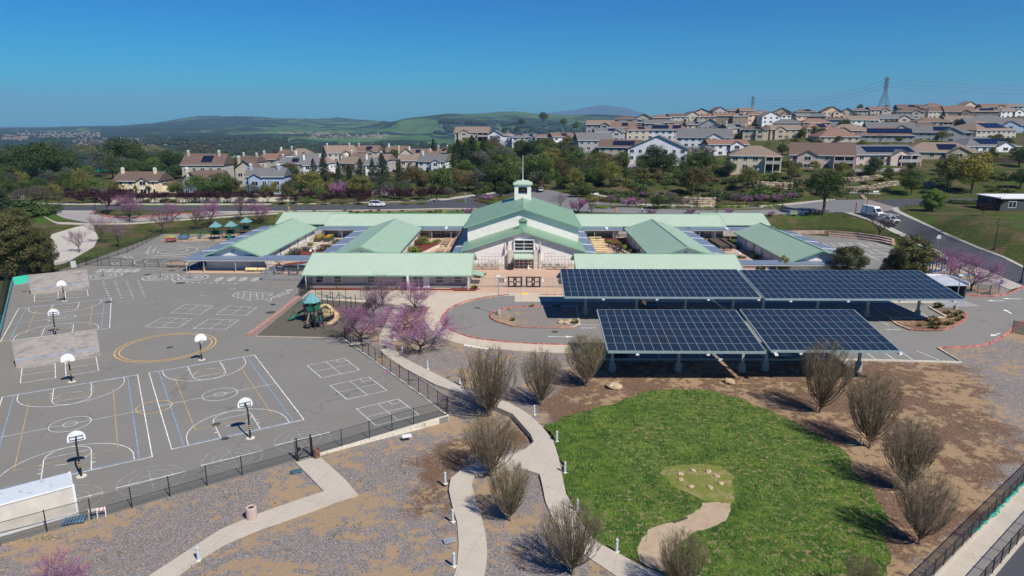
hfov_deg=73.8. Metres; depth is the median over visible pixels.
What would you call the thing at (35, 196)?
bare tree
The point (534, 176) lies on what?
oak tree
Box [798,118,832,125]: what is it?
house
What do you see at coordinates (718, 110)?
house
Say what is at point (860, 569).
bare vase tree
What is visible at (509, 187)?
roadside tree
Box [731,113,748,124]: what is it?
house
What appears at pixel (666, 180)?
shrub
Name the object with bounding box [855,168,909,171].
garden wall
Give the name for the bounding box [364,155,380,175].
house
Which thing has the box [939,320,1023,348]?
red kerb
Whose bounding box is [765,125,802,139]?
house
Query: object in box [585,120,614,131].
house
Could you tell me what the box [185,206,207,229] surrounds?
bare tree
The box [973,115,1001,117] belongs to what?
house
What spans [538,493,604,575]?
bare vase tree
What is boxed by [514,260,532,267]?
entrance doors
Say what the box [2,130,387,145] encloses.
distant houses
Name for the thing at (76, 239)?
redbud tree
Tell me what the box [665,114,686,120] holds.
house
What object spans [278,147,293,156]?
house
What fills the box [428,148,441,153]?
house
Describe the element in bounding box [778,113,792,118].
house
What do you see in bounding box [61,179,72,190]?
roadside tree
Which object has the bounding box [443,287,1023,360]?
parking lot
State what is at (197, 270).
covered walk paving
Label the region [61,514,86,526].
pallet
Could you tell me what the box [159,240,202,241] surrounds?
brick kerb
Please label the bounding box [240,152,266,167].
house
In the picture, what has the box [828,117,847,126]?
house
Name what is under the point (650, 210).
redbud tree
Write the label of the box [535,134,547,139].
house
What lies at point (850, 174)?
garden tree
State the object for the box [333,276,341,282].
window
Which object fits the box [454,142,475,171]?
conifer
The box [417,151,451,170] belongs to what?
house
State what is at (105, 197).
purple plum tree
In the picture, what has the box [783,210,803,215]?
park sign
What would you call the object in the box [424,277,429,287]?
door
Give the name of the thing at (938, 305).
grass tuft
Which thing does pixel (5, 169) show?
oak tree
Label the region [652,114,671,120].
house
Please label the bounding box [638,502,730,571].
dirt trail
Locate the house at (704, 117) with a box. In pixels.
[696,114,715,120]
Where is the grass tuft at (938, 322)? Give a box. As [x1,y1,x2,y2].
[933,320,942,324]
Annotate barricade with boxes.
[88,507,96,519]
[96,506,106,518]
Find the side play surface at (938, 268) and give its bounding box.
[925,264,967,273]
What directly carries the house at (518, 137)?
on the ground at (966, 393)
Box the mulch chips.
[1,316,1023,575]
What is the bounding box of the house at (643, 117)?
[636,113,654,120]
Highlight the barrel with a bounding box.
[313,447,319,458]
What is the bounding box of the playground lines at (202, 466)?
[75,427,329,511]
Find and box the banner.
[70,260,75,267]
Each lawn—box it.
[274,210,469,222]
[544,389,891,575]
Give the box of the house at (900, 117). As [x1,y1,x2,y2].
[871,112,914,121]
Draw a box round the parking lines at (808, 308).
[548,298,1011,359]
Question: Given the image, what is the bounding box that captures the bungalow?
[975,194,1023,210]
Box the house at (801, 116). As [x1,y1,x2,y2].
[792,113,812,120]
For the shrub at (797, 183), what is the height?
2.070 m
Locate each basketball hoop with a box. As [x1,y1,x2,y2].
[48,309,58,334]
[56,280,67,301]
[60,354,75,382]
[67,431,86,478]
[195,334,206,360]
[238,397,254,439]
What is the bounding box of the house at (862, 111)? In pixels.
[853,108,869,115]
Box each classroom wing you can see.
[200,218,317,268]
[336,218,421,251]
[624,219,711,252]
[734,223,845,269]
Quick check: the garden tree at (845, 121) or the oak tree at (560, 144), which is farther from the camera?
the garden tree at (845, 121)
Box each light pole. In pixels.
[496,275,500,313]
[953,274,963,309]
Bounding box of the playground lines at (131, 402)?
[0,300,292,488]
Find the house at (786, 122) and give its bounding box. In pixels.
[772,119,799,124]
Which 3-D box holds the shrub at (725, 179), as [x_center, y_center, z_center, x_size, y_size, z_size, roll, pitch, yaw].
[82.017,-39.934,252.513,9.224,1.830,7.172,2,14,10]
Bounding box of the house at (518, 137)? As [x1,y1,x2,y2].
[511,135,525,147]
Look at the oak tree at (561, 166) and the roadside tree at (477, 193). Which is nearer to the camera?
the roadside tree at (477, 193)
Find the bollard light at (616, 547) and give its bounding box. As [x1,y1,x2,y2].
[613,538,619,552]
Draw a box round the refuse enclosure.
[926,274,969,297]
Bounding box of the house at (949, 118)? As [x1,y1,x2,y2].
[940,113,973,122]
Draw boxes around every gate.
[295,434,311,460]
[507,276,522,286]
[525,276,540,286]
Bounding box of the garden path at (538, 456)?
[379,304,663,575]
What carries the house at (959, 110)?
on the ground at (966, 393)
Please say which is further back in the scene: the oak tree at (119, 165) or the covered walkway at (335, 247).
the oak tree at (119, 165)
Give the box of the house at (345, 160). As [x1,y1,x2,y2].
[338,153,363,174]
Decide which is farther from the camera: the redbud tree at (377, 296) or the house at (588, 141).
the house at (588, 141)
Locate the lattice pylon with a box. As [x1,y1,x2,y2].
[877,77,889,106]
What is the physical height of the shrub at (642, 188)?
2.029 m
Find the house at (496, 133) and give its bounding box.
[488,130,502,142]
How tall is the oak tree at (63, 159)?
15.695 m
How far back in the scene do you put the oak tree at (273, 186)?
231.36 m
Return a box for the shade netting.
[975,483,1023,532]
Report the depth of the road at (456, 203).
215.74 m
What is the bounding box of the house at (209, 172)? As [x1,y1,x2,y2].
[201,170,230,186]
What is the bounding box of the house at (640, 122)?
[630,120,644,125]
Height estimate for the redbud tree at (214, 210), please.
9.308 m
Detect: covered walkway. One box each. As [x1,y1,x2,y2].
[183,255,310,271]
[193,225,273,265]
[316,226,422,238]
[323,226,370,251]
[422,227,462,235]
[452,228,467,252]
[578,228,596,252]
[583,227,622,238]
[676,227,726,253]
[688,227,746,238]
[739,260,867,269]
[780,230,869,264]
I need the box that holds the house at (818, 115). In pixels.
[809,113,826,119]
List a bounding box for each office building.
[301,252,484,290]
[570,253,743,276]
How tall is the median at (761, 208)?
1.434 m
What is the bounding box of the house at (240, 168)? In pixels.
[233,156,263,186]
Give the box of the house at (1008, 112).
[994,107,1023,117]
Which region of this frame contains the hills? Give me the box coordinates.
[0,111,635,168]
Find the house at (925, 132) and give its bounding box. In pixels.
[910,125,973,140]
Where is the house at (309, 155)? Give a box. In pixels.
[293,151,321,157]
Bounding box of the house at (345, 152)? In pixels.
[338,150,348,160]
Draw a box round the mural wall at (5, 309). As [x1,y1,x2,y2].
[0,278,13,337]
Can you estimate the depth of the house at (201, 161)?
299.45 m
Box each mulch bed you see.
[241,269,303,271]
[271,249,322,267]
[311,288,451,289]
[412,243,439,252]
[450,288,480,290]
[604,238,631,250]
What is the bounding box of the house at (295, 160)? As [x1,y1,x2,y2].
[278,154,308,173]
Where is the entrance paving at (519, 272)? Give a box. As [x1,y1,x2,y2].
[432,268,573,292]
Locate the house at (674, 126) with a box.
[669,124,685,141]
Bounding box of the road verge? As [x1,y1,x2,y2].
[274,209,472,212]
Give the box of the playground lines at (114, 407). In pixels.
[13,305,271,470]
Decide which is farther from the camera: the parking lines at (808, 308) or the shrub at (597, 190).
the shrub at (597, 190)
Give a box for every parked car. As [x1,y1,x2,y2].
[536,187,543,191]
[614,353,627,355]
[774,353,791,356]
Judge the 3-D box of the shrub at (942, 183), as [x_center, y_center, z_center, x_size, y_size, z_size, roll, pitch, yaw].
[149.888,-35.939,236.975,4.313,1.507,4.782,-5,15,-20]
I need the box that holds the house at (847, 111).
[842,108,854,115]
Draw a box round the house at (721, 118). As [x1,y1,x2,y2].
[712,113,732,124]
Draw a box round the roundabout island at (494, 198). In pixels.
[482,195,513,202]
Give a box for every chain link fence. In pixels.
[0,265,10,323]
[0,441,296,545]
[10,263,54,279]
[85,257,184,267]
[88,228,162,259]
[166,224,243,230]
[298,278,312,295]
[300,288,373,296]
[311,399,446,454]
[344,292,376,338]
[344,328,447,407]
[789,227,898,238]
[921,473,1023,575]
[979,525,1023,575]
[1011,321,1023,333]
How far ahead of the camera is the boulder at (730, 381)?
79.80 m
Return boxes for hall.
[460,178,585,268]
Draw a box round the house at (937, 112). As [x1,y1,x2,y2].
[921,107,943,117]
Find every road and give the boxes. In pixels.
[59,189,526,210]
[531,189,866,214]
[870,210,1023,284]
[872,198,977,206]
[996,542,1023,575]
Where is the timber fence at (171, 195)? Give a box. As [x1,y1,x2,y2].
[101,193,237,197]
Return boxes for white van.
[861,204,884,216]
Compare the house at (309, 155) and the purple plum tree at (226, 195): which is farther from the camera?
the house at (309, 155)
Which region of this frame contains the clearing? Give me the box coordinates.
[660,464,734,503]
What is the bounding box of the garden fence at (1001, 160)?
[984,158,1023,163]
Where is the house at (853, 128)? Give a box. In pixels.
[831,124,866,133]
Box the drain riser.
[350,342,360,346]
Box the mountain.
[546,105,642,116]
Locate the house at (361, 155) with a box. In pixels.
[349,150,365,166]
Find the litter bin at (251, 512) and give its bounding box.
[245,504,257,520]
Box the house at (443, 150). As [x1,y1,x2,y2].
[437,145,451,155]
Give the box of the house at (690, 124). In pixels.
[683,119,704,127]
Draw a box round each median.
[95,210,199,215]
[269,200,426,206]
[588,204,786,209]
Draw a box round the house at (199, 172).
[181,167,207,192]
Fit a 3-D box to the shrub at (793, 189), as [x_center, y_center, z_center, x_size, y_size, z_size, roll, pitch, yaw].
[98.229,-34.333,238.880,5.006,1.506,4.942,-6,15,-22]
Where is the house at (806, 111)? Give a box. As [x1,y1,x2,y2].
[793,109,816,113]
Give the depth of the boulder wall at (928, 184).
236.57 m
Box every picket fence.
[252,263,305,270]
[262,264,275,278]
[262,270,303,280]
[471,277,506,286]
[541,278,561,286]
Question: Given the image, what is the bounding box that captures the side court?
[803,235,897,268]
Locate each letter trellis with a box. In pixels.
[476,253,501,268]
[544,253,571,269]
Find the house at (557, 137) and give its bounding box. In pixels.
[547,132,572,142]
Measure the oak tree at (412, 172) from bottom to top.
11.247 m
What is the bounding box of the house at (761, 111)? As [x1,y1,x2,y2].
[754,110,774,113]
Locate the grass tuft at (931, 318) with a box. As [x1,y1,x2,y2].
[927,315,939,321]
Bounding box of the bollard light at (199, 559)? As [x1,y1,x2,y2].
[196,546,201,562]
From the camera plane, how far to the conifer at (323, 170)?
308.90 m
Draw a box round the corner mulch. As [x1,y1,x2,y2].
[944,271,1011,296]
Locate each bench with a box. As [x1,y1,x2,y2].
[166,262,177,266]
[177,262,188,266]
[245,267,256,271]
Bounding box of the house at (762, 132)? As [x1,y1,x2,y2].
[742,124,769,140]
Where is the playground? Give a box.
[0,234,448,543]
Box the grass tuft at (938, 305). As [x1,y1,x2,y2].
[933,303,944,307]
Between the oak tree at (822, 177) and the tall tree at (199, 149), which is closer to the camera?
the oak tree at (822, 177)
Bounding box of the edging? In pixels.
[258,336,342,337]
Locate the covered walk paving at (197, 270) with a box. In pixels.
[186,268,303,272]
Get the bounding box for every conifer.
[0,190,16,210]
[309,158,317,173]
[317,153,330,180]
[333,161,343,180]
[345,164,352,179]
[353,158,367,176]
[368,158,376,181]
[373,153,392,182]
[394,159,403,178]
[430,139,436,150]
[445,138,463,168]
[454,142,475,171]
[467,135,481,168]
[473,138,493,165]
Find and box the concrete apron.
[936,301,978,306]
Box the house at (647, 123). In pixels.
[644,120,662,126]
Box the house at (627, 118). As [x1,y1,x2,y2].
[614,116,635,121]
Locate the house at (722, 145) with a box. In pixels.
[702,139,749,155]
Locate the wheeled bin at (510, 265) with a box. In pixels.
[508,263,513,268]
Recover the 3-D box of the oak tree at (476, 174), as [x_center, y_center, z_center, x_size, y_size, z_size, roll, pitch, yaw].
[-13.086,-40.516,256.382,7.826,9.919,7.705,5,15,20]
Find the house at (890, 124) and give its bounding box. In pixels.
[862,122,916,127]
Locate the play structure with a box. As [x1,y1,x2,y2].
[287,291,355,328]
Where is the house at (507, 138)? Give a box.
[500,132,514,146]
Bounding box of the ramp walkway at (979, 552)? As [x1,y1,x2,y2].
[938,487,1023,575]
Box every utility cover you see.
[290,468,301,473]
[401,434,411,437]
[443,536,456,543]
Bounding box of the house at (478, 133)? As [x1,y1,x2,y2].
[454,127,491,141]
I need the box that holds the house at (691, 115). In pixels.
[684,111,699,120]
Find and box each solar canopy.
[560,269,760,314]
[597,309,777,372]
[739,270,965,316]
[739,309,902,371]
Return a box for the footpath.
[835,192,880,194]
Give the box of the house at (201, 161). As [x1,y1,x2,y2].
[180,150,234,178]
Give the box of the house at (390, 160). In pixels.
[377,151,395,171]
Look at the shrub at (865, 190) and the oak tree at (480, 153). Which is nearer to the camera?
the shrub at (865, 190)
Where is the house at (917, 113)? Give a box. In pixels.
[892,107,924,118]
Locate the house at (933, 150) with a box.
[910,142,983,159]
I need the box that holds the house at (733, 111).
[727,109,737,113]
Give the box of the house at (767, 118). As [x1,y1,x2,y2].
[756,111,779,125]
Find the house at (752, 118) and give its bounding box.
[745,112,760,124]
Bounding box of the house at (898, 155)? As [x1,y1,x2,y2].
[855,145,921,165]
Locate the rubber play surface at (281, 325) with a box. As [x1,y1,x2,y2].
[257,299,364,337]
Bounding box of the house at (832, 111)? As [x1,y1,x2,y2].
[817,106,842,119]
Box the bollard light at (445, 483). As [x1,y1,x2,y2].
[442,472,447,484]
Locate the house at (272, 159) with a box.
[261,151,281,167]
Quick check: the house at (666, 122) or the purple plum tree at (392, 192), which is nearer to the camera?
the purple plum tree at (392, 192)
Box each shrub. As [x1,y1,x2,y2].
[6,200,41,207]
[9,200,35,206]
[18,204,57,213]
[23,210,50,216]
[25,205,63,214]
[34,203,62,207]
[288,247,301,254]
[300,246,312,250]
[316,243,332,250]
[407,245,421,251]
[415,239,425,245]
[417,235,430,241]
[581,196,600,201]
[591,188,603,192]
[599,198,611,201]
[616,191,634,195]
[620,177,632,182]
[624,182,639,186]
[626,248,638,252]
[635,186,647,190]
[635,191,653,195]
[639,180,656,184]
[642,178,660,182]
[657,178,677,182]
[661,174,676,178]
[695,185,713,190]
[701,191,728,197]
[704,192,733,199]
[709,178,722,180]
[721,177,742,182]
[722,192,738,198]
[725,183,736,188]
[729,194,749,200]
[745,204,761,206]
[747,192,774,200]
[748,190,773,195]
[751,254,761,258]
[752,186,778,190]
[757,176,781,180]
[760,191,782,196]
[762,175,779,179]
[771,186,783,191]
[779,191,801,198]
[780,195,796,200]
[786,181,801,186]
[786,188,800,191]
[856,189,870,192]
[874,177,889,180]
[881,187,891,190]
[888,178,901,182]
[937,182,951,186]
[946,199,965,203]
[958,200,974,204]
[991,171,1009,175]
[996,176,1013,179]
[1000,187,1016,191]
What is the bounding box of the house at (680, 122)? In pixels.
[674,119,684,126]
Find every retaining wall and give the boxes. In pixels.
[933,486,1023,575]
[990,536,1023,575]
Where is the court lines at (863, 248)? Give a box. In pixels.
[823,243,892,259]
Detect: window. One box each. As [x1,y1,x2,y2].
[315,276,323,282]
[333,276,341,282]
[367,276,374,282]
[401,277,406,282]
[413,277,423,287]
[435,277,443,282]
[454,277,461,282]
[514,240,532,250]
[1008,201,1016,207]
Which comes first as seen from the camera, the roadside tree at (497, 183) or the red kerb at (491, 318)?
the red kerb at (491, 318)
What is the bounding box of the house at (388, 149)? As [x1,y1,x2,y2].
[385,143,410,159]
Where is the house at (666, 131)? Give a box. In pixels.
[647,124,673,139]
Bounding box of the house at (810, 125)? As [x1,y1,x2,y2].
[802,123,831,136]
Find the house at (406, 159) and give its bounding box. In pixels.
[399,154,419,170]
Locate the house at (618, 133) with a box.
[591,128,625,139]
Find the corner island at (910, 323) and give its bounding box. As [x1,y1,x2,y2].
[889,307,965,331]
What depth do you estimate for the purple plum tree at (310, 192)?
223.01 m
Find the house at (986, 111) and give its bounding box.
[974,108,999,115]
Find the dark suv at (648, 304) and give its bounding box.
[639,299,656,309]
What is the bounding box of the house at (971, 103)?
[957,101,976,108]
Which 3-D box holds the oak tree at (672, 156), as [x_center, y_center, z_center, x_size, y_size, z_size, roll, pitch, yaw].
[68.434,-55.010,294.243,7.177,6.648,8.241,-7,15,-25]
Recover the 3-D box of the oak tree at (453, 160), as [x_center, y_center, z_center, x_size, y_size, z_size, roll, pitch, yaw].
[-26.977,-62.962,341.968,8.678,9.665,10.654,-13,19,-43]
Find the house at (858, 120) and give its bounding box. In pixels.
[840,116,879,125]
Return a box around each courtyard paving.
[269,237,343,266]
[702,237,778,269]
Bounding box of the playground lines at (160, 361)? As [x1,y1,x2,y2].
[114,333,215,413]
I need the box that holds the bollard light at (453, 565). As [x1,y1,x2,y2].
[451,552,456,568]
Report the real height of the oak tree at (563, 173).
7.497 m
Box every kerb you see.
[91,211,196,217]
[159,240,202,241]
[246,296,300,335]
[312,415,448,457]
[341,338,447,415]
[441,294,511,342]
[489,305,571,327]
[512,342,581,344]
[542,305,579,326]
[583,347,961,362]
[889,317,945,328]
[910,309,966,329]
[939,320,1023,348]
[965,285,1023,296]
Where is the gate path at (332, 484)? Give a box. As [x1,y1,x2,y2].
[149,457,357,575]
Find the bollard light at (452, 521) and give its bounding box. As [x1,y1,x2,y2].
[450,509,455,523]
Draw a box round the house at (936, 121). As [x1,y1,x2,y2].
[908,117,953,125]
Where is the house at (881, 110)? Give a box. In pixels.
[865,107,891,114]
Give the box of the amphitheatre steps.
[793,230,895,244]
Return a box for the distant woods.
[0,118,585,158]
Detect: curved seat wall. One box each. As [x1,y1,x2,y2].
[280,261,304,267]
[421,244,448,252]
[601,243,628,252]
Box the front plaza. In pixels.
[302,290,934,306]
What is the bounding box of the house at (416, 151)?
[408,146,426,153]
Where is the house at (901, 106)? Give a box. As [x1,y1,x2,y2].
[893,104,923,110]
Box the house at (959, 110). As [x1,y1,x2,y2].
[941,106,975,115]
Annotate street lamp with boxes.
[993,221,999,249]
[1019,265,1023,282]
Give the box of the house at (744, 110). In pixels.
[737,108,754,113]
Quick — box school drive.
[48,225,97,264]
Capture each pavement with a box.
[37,191,508,204]
[44,213,277,224]
[52,208,476,211]
[425,295,581,353]
[638,198,834,206]
[844,212,1022,289]
[891,207,1022,267]
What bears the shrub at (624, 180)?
on the ground at (966, 393)
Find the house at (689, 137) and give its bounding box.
[676,128,732,146]
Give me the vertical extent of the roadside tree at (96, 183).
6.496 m
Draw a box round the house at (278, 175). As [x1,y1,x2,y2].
[243,164,291,193]
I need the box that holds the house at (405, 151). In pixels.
[398,145,412,162]
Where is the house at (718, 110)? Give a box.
[709,107,726,114]
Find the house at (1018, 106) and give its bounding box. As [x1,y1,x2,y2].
[1008,104,1023,109]
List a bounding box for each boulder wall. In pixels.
[681,196,715,205]
[751,180,792,189]
[837,174,882,181]
[839,180,898,191]
[922,181,936,186]
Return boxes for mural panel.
[12,275,28,284]
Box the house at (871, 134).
[856,127,915,142]
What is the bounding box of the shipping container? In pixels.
[0,471,78,536]
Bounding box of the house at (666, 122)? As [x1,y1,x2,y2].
[663,120,674,124]
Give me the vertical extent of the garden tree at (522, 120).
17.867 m
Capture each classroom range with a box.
[275,212,470,236]
[575,213,770,237]
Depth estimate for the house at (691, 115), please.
498.35 m
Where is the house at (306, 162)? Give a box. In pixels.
[301,155,320,176]
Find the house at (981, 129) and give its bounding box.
[954,121,1016,137]
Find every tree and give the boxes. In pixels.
[0,151,18,164]
[0,161,17,172]
[0,165,23,175]
[0,175,13,184]
[0,181,22,198]
[0,207,34,232]
[0,210,40,277]
[3,144,42,179]
[3,224,50,264]
[5,173,22,181]
[11,170,29,179]
[11,190,21,198]
[13,186,35,199]
[16,184,41,200]
[16,229,59,273]
[21,136,63,170]
[22,185,42,198]
[25,169,39,176]
[26,176,48,186]
[28,181,45,196]
[29,542,93,575]
[33,187,56,202]
[34,185,48,198]
[37,163,58,180]
[37,170,60,189]
[43,183,62,199]
[48,142,67,152]
[49,150,83,174]
[50,190,64,204]
[54,171,74,189]
[58,166,74,173]
[60,190,76,203]
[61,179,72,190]
[61,229,85,251]
[67,143,80,150]
[69,169,93,180]
[69,180,84,191]
[72,176,101,195]
[74,190,88,202]
[78,144,95,152]
[80,165,95,175]
[80,212,115,242]
[83,179,103,189]
[83,188,100,197]
[85,149,111,176]
[86,186,104,195]
[89,190,118,213]
[90,140,103,146]
[92,137,143,162]
[99,155,120,178]
[105,180,120,190]
[106,187,132,204]
[106,193,145,221]
[107,221,133,246]
[109,157,132,169]
[114,157,141,170]
[120,145,152,161]
[120,160,143,170]
[122,189,134,200]
[131,161,161,171]
[135,191,149,200]
[140,156,165,171]
[141,145,149,151]
[142,204,174,232]
[146,144,164,152]
[147,191,162,201]
[154,149,178,172]
[156,191,172,201]
[161,202,183,221]
[166,165,181,178]
[166,181,185,192]
[169,151,183,174]
[170,164,181,177]
[174,191,189,201]
[176,140,187,151]
[183,174,210,194]
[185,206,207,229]
[188,191,200,202]
[191,142,202,151]
[191,198,224,227]
[197,189,212,202]
[200,172,234,196]
[203,143,215,151]
[208,191,220,202]
[221,186,232,192]
[222,191,235,202]
[230,177,240,187]
[231,195,252,220]
[234,189,248,198]
[241,184,261,194]
[243,201,273,223]
[246,191,259,201]
[258,185,268,194]
[258,191,274,199]
[265,180,278,192]
[275,193,288,203]
[277,180,300,193]
[280,184,295,195]
[283,162,300,171]
[285,189,296,195]
[288,167,299,173]
[288,194,299,200]
[295,170,324,189]
[299,189,314,198]
[311,186,323,198]
[318,180,337,195]
[318,192,331,201]
[321,302,396,341]
[322,171,335,180]
[327,180,346,192]
[331,190,347,203]
[340,164,355,173]
[342,179,353,197]
[345,188,363,202]
[350,174,374,191]
[354,282,394,316]
[355,193,367,203]
[362,190,375,200]
[368,175,379,186]
[369,182,380,191]
[369,273,405,305]
[374,175,388,189]
[374,189,387,201]
[378,301,431,328]
[378,310,466,352]
[379,181,394,197]
[386,188,402,200]
[388,149,397,158]
[388,177,401,184]
[388,278,436,311]
[394,182,409,198]
[398,178,416,195]
[399,165,429,193]
[402,188,417,200]
[408,183,416,193]
[414,179,426,188]
[415,187,426,198]
[417,188,429,199]
[427,184,447,200]
[428,166,453,194]
[441,187,454,197]
[445,144,455,154]
[448,182,461,191]
[449,153,461,165]
[450,168,470,192]
[454,159,472,170]
[456,343,519,415]
[458,140,470,148]
[458,170,478,190]
[459,409,522,477]
[460,137,478,148]
[460,162,476,170]
[461,207,475,212]
[467,168,486,188]
[470,150,491,165]
[472,189,481,196]
[474,183,484,190]
[478,161,504,190]
[479,186,491,193]
[479,194,493,199]
[481,144,500,153]
[481,182,495,192]
[484,147,496,161]
[485,135,505,145]
[487,459,531,521]
[488,151,500,160]
[492,178,502,186]
[493,144,513,157]
[495,157,530,191]
[496,179,512,187]
[497,187,505,196]
[502,184,513,193]
[503,152,520,161]
[512,155,543,174]
[513,139,527,157]
[517,118,525,123]
[521,140,538,154]
[521,345,562,405]
[522,140,535,154]
[523,153,558,191]
[526,171,534,188]
[529,172,539,187]
[532,143,549,154]
[537,173,551,187]
[538,112,547,121]
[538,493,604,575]
[539,137,557,147]
[539,150,558,159]
[543,140,556,148]
[544,166,556,183]
[545,147,562,157]
[548,157,568,177]
[548,192,569,205]
[554,139,568,150]
[556,175,565,188]
[560,118,566,126]
[561,144,584,157]
[561,168,575,182]
[562,136,572,146]
[564,149,590,167]
[564,168,585,183]
[564,331,607,386]
[565,183,574,190]
[569,185,580,196]
[569,197,590,213]
[572,122,580,130]
[574,166,590,181]
[577,188,588,196]
[578,157,588,166]
[578,185,592,196]
[586,149,598,159]
[586,158,601,169]
[586,167,603,184]
[586,201,597,213]
[587,151,611,162]
[599,161,623,186]
[604,153,614,160]
[606,194,616,203]
[609,160,622,167]
[613,151,630,164]
[618,166,631,177]
[620,197,636,204]
[628,198,643,205]
[630,167,651,180]
[635,159,647,167]
[636,154,647,162]
[640,144,667,160]
[645,209,656,213]
[646,167,657,173]
[647,153,680,177]
[649,194,666,208]
[652,171,662,179]
[658,526,710,575]
[662,153,680,162]
[664,194,678,207]
[674,170,683,179]
[677,166,711,195]
[679,161,689,169]
[681,153,692,161]
[689,146,698,153]
[690,152,719,168]
[692,160,703,167]
[703,146,715,153]
[704,171,713,178]
[708,165,720,174]
[720,161,737,175]
[730,191,745,203]
[737,166,760,187]
[741,194,754,203]
[755,193,770,203]
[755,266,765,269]
[771,172,781,177]
[773,194,784,200]
[777,144,788,152]
[777,255,789,269]
[783,160,795,168]
[786,166,800,179]
[786,191,796,197]
[794,162,803,169]
[798,127,806,137]
[801,337,855,412]
[804,168,849,214]
[808,125,818,132]
[808,160,820,170]
[813,139,824,142]
[829,245,870,269]
[834,162,851,172]
[839,119,850,124]
[844,366,905,447]
[844,553,882,575]
[845,172,854,176]
[857,139,869,144]
[861,166,876,175]
[864,155,885,174]
[865,210,898,235]
[878,254,899,269]
[880,414,944,490]
[883,167,893,175]
[888,233,940,273]
[893,461,963,544]
[896,168,911,177]
[900,168,926,194]
[906,163,915,169]
[919,188,947,210]
[933,251,1015,290]
[935,131,949,141]
[935,152,962,190]
[935,247,973,273]
[954,150,995,192]
[974,203,993,215]
[986,147,998,152]
[987,197,1007,210]
[988,152,999,157]
[993,134,1003,138]
[1002,137,1014,143]
[1008,147,1023,166]
[1008,168,1023,188]
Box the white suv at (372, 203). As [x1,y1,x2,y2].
[369,200,386,206]
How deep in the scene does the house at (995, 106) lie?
597.27 m
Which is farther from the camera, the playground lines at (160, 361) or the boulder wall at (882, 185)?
the boulder wall at (882, 185)
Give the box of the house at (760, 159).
[728,146,782,174]
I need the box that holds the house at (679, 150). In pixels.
[627,134,688,166]
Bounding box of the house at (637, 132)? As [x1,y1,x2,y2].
[625,126,648,140]
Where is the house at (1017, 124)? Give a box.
[956,118,1023,132]
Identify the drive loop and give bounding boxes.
[57,210,273,222]
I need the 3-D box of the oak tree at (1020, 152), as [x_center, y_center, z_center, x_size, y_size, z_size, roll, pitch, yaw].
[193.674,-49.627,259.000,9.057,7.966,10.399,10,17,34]
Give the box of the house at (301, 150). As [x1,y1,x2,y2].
[291,146,313,152]
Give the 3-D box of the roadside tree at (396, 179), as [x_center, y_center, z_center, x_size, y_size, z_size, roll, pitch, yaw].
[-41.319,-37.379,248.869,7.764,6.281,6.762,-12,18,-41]
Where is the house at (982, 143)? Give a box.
[949,137,1021,151]
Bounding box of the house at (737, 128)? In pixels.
[718,121,747,138]
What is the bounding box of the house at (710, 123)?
[696,116,720,127]
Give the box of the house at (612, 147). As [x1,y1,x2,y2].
[598,139,643,166]
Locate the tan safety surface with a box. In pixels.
[186,233,243,240]
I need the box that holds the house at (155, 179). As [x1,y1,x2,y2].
[113,167,189,192]
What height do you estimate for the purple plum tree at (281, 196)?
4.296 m
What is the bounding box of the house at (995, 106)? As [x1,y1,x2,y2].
[977,104,1009,108]
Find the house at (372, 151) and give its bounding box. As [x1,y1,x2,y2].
[356,143,382,157]
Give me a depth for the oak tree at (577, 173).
250.31 m
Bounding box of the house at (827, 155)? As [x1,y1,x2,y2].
[788,142,856,168]
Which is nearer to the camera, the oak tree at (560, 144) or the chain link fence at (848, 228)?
the chain link fence at (848, 228)
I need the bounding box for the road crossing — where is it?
[864,199,894,211]
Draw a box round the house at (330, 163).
[319,154,337,173]
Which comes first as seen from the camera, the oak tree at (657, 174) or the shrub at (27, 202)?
the shrub at (27, 202)
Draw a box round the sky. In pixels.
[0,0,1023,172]
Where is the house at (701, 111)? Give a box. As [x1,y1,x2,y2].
[694,108,711,114]
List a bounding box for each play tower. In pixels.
[198,221,222,239]
[224,221,237,239]
[234,217,252,233]
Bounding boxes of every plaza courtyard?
[424,237,459,252]
[582,237,636,252]
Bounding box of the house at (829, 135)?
[808,128,860,142]
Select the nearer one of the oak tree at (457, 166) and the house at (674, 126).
the oak tree at (457, 166)
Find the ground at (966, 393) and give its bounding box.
[0,113,1023,575]
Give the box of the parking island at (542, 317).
[491,306,579,328]
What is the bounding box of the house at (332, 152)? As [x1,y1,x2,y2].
[322,143,356,161]
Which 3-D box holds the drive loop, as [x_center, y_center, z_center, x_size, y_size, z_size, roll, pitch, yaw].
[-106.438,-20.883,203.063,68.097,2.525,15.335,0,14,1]
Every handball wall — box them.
[11,329,99,367]
[28,269,89,294]
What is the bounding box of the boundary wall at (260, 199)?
[99,197,293,202]
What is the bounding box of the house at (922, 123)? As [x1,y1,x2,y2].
[915,122,935,125]
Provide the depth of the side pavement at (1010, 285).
142.51 m
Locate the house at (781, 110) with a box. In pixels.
[773,108,790,113]
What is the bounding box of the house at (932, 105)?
[923,103,942,108]
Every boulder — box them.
[607,382,622,389]
[724,378,734,384]
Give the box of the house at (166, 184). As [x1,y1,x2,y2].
[163,181,182,192]
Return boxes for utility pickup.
[876,213,899,223]
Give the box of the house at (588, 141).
[572,132,613,158]
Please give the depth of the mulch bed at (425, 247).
166.04 m
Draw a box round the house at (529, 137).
[523,134,536,145]
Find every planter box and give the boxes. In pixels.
[313,234,324,241]
[323,234,334,241]
[708,238,729,248]
[719,238,739,248]
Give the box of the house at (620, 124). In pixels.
[610,122,635,127]
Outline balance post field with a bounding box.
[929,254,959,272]

